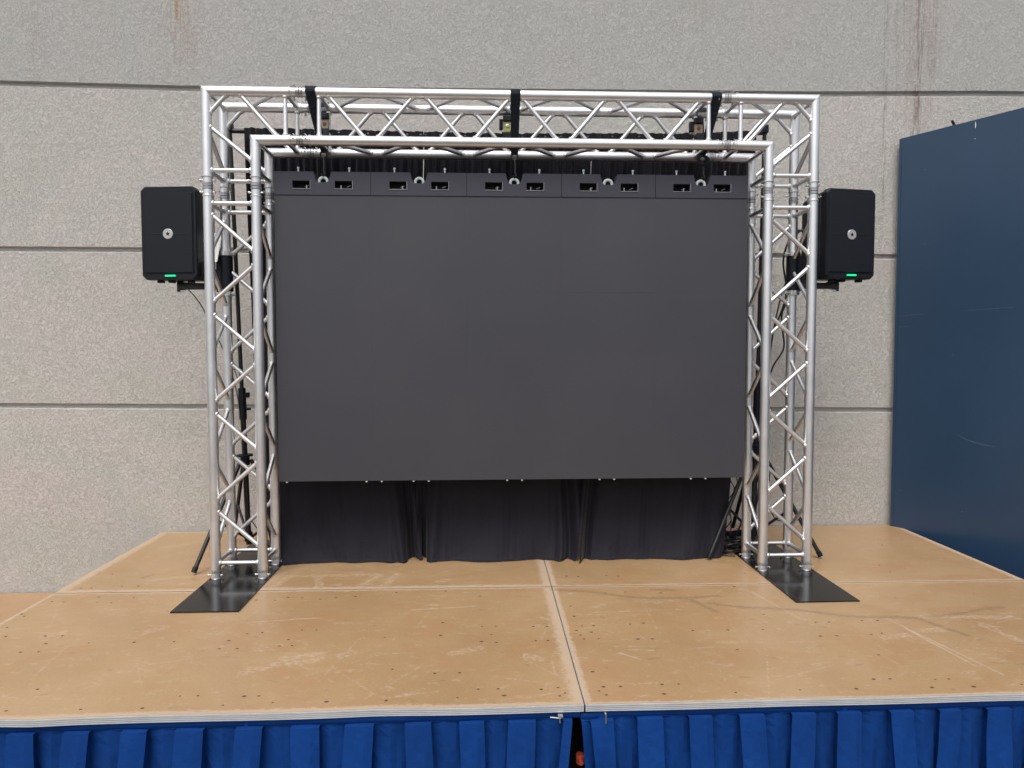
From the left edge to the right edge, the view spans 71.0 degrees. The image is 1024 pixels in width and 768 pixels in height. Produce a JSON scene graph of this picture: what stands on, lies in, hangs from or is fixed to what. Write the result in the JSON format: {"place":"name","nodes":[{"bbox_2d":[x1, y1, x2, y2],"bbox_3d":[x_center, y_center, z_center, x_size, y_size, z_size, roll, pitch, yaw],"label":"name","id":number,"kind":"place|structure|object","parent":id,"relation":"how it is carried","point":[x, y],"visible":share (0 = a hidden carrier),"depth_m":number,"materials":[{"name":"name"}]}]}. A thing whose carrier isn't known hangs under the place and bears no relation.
{"place":"outdoors","nodes":[
{"label":"outdoors","id":0,"kind":"place"},
{"bbox_2d":[0,0,1023,592],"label":"concrete wall","id":1,"kind":"structure","parent":0,"point":[102,408],"depth_m":4.65,"materials":[{"name":"concrete"}]},
{"bbox_2d":[576,751,583,765],"bbox_3d":[0.239,1.311,2.514,0.030,0.034,0.060,0,3,-2],"label":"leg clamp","id":2,"kind":"object","parent":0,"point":[579,758],"visible":0.97,"depth_m":2.50,"materials":[{"name":"plastic"}]},
{"bbox_2d":[563,626,598,767],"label":"ground","id":3,"kind":"structure","parent":0,"point":[576,745],"depth_m":3.29,"materials":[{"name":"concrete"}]},
{"bbox_2d":[0,592,54,622],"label":"platform","id":4,"kind":"structure","parent":3,"relation":"on","point":[12,604],"depth_m":4.51,"materials":[{"name":"beige wood"}]},
{"bbox_2d":[0,587,583,726],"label":"stage deck","id":5,"kind":"structure","parent":3,"relation":"on","point":[66,659],"depth_m":2.77,"materials":[{"name":"brown wood"}]},
{"bbox_2d":[0,712,579,767],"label":"stage skirt","id":6,"kind":"object","parent":5,"relation":"hanging from","point":[533,740],"visible":0.99,"depth_m":2.36,"materials":[{"name":"blue fabric"}]},
{"bbox_2d":[550,714,562,722],"bbox_3d":[0.147,1.110,2.384,0.043,0.022,0.023,0,3,-2],"label":"skirt clip","id":7,"kind":"object","parent":5,"relation":"attached to","point":[560,716],"visible":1,"depth_m":2.38,"materials":[{"name":"metal"}]},
{"bbox_2d":[53,531,550,593],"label":"stage deck","id":8,"kind":"structure","parent":3,"relation":"on","point":[163,561],"depth_m":3.81,"materials":[{"name":"brown wood"}]},
{"bbox_2d":[191,124,256,572],"bbox_3d":[-1.424,-0.236,4.076,0.614,2.446,0.691,0,3,-2],"label":"drape stand","id":9,"kind":"object","parent":8,"relation":"on","point":[246,459],"visible":0.68,"depth_m":4.07,"materials":[{"name":"black metal"}]},
{"bbox_2d":[229,128,766,138],"bbox_3d":[-0.063,-1.420,4.078,3.061,0.071,0.027,0,3,-2],"label":"crossbar","id":10,"kind":"object","parent":9,"relation":"attached to","point":[238,131],"visible":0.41,"depth_m":4.05,"materials":[{"name":"metal"}]},
{"bbox_2d":[244,127,422,564],"bbox_3d":[-0.993,-0.219,4.024,0.995,2.424,0.233,0,3,-2],"label":"drape","id":11,"kind":"object","parent":10,"relation":"hanging from","point":[348,521],"visible":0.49,"depth_m":4.05,"materials":[{"name":"black fabric"}]},
{"bbox_2d":[416,131,590,561],"bbox_3d":[-0.047,-0.216,4.051,1.001,2.413,0.207,0,3,-2],"label":"drape","id":12,"kind":"object","parent":10,"relation":"hanging from","point":[492,520],"visible":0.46,"depth_m":4.08,"materials":[{"name":"black fabric"}]},
{"bbox_2d":[579,131,755,562],"bbox_3d":[0.887,-0.230,4.064,1.040,2.438,0.247,0,3,-2],"label":"drape","id":13,"kind":"object","parent":10,"relation":"hanging from","point":[654,518],"visible":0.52,"depth_m":4.11,"materials":[{"name":"black fabric"}]},
{"bbox_2d":[170,84,859,612],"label":"truss arch","id":14,"kind":"structure","parent":8,"relation":"on","point":[236,582],"depth_m":3.78,"materials":[{"name":"metal"}]},
{"bbox_2d":[177,251,235,296],"bbox_3d":[-1.652,-0.596,3.877,0.314,0.242,0.078,0,3,-7],"label":"speaker bracket","id":15,"kind":"object","parent":14,"relation":"attached to","point":[224,266],"visible":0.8,"depth_m":3.87,"materials":[{"name":"black metal"}]},
{"bbox_2d":[141,186,215,282],"bbox_3d":[-1.780,-0.786,3.872,0.300,0.495,0.282,0,3,4],"label":"loudspeaker","id":16,"kind":"object","parent":15,"relation":"attached to","point":[172,234],"visible":0.97,"depth_m":3.74,"materials":[{"name":"black plastic"}]},
{"bbox_2d":[188,290,269,547],"bbox_3d":[-1.583,0.224,4.056,0.441,1.522,0.065,-1,3,-15],"label":"cable","id":17,"kind":"object","parent":16,"relation":"hanging from","point":[240,418],"visible":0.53,"depth_m":4.08,"materials":[{"name":"black rubber"}]},
{"bbox_2d":[214,233,220,261],"bbox_3d":[-1.602,-0.732,3.853,0.075,0.170,0.004,0,-15,10],"label":"tag card","id":18,"kind":"object","parent":15,"relation":"attached to","point":[217,247],"visible":0.36,"depth_m":3.85,"materials":[{"name":"white paper"}]},
{"bbox_2d":[305,86,331,176],"bbox_3d":[-1.005,-1.296,3.761,0.080,0.431,0.303,0,3,-2],"label":"ratchet strap","id":19,"kind":"object","parent":14,"relation":"attached to","point":[312,100],"visible":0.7,"depth_m":3.68,"materials":[{"name":"black fabric"}]},
{"bbox_2d":[499,89,520,178],"bbox_3d":[-0.012,-1.299,3.805,0.106,0.431,0.302,0,3,-2],"label":"ratchet strap","id":20,"kind":"object","parent":14,"relation":"attached to","point":[509,125],"visible":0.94,"depth_m":3.75,"materials":[{"name":"black fabric"}]},
{"bbox_2d":[274,167,747,482],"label":"video wall","id":21,"kind":"structure","parent":20,"relation":"hanging from","point":[465,326],"depth_m":3.82,"materials":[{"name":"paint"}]},
{"bbox_2d":[689,92,721,180],"bbox_3d":[1.029,-1.303,3.851,0.093,0.431,0.303,0,3,-2],"label":"ratchet strap","id":22,"kind":"object","parent":14,"relation":"attached to","point":[699,122],"visible":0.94,"depth_m":3.84,"materials":[{"name":"black fabric"}]},
{"bbox_2d":[722,482,734,555],"bbox_3d":[1.259,0.674,4.175,0.074,0.617,0.171,1,3,15],"label":"cable","id":23,"kind":"object","parent":14,"relation":"hanging from","point":[729,523],"visible":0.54,"depth_m":4.23,"materials":[{"name":"black rubber"}]},
{"bbox_2d":[722,477,737,556],"bbox_3d":[1.275,0.674,4.182,0.079,0.617,0.188,1,3,25],"label":"cable","id":24,"kind":"object","parent":14,"relation":"hanging from","point":[730,529],"visible":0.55,"depth_m":4.24,"materials":[{"name":"black rubber"}]},
{"bbox_2d":[783,251,838,295],"bbox_3d":[1.679,-0.618,4.023,0.314,0.242,0.078,0,3,3],"label":"speaker bracket","id":25,"kind":"object","parent":14,"relation":"attached to","point":[794,265],"visible":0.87,"depth_m":4.00,"materials":[{"name":"black metal"}]},
{"bbox_2d":[732,230,803,542],"bbox_3d":[1.516,0.039,4.160,0.444,1.836,0.031,1,3,15],"label":"cable","id":26,"kind":"object","parent":25,"relation":"hanging from","point":[771,372],"visible":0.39,"depth_m":4.15,"materials":[{"name":"black rubber"}]},
{"bbox_2d":[752,282,785,540],"bbox_3d":[1.538,0.166,4.169,0.135,1.608,0.318,-3,4,-43],"label":"cable","id":27,"kind":"object","parent":25,"relation":"hanging from","point":[772,338],"visible":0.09,"depth_m":4.11,"materials":[{"name":"black rubber"}]},
{"bbox_2d":[751,229,803,522],"bbox_3d":[1.525,0.028,4.155,0.380,1.822,0.050,0,3,7],"label":"cable","id":28,"kind":"object","parent":25,"relation":"hanging from","point":[786,246],"visible":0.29,"depth_m":4.13,"materials":[{"name":"black rubber"}]},
{"bbox_2d":[801,188,874,282],"bbox_3d":[1.802,-0.809,4.003,0.300,0.495,0.282,-1,3,-12],"label":"loudspeaker","id":29,"kind":"object","parent":25,"relation":"attached to","point":[846,233],"visible":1,"depth_m":3.87,"materials":[{"name":"black plastic"}]},
{"bbox_2d":[544,525,1023,587],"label":"stage deck","id":30,"kind":"structure","parent":3,"relation":"on","point":[867,553],"depth_m":3.94,"materials":[{"name":"brown wood"}]},
{"bbox_2d":[723,535,753,553],"bbox_3d":[1.315,0.938,4.261,0.208,0.087,0.275,2,3,32],"label":"cable coil","id":31,"kind":"object","parent":30,"relation":"on","point":[738,544],"visible":0.47,"depth_m":4.17,"materials":[{"name":"black rubber"}]},
{"bbox_2d":[725,528,741,535],"bbox_3d":[1.307,0.881,4.277,0.110,0.032,0.060,-1,3,-19],"label":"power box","id":32,"kind":"object","parent":31,"relation":"on","point":[733,531],"visible":0.69,"depth_m":4.25,"materials":[{"name":"black plastic"}]},
{"bbox_2d":[706,125,822,558],"bbox_3d":[1.418,-0.260,4.279,0.666,2.466,0.581,0,3,-2],"label":"drape stand","id":33,"kind":"object","parent":30,"relation":"on","point":[755,443],"visible":0.53,"depth_m":4.17,"materials":[{"name":"black metal"}]},
{"bbox_2d":[552,581,1023,713],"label":"stage deck","id":34,"kind":"structure","parent":3,"relation":"on","point":[662,647],"depth_m":2.88,"materials":[{"name":"brown wood"}]},
{"bbox_2d":[581,701,1023,767],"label":"stage skirt","id":35,"kind":"object","parent":34,"relation":"hanging from","point":[985,734],"visible":1,"depth_m":2.45,"materials":[{"name":"blue fabric"}]},
{"bbox_2d":[890,107,1023,578],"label":"partition wall","id":36,"kind":"structure","parent":3,"relation":"on","point":[957,478],"depth_m":4.41,"materials":[{"name":"blue paint"}]}
]}

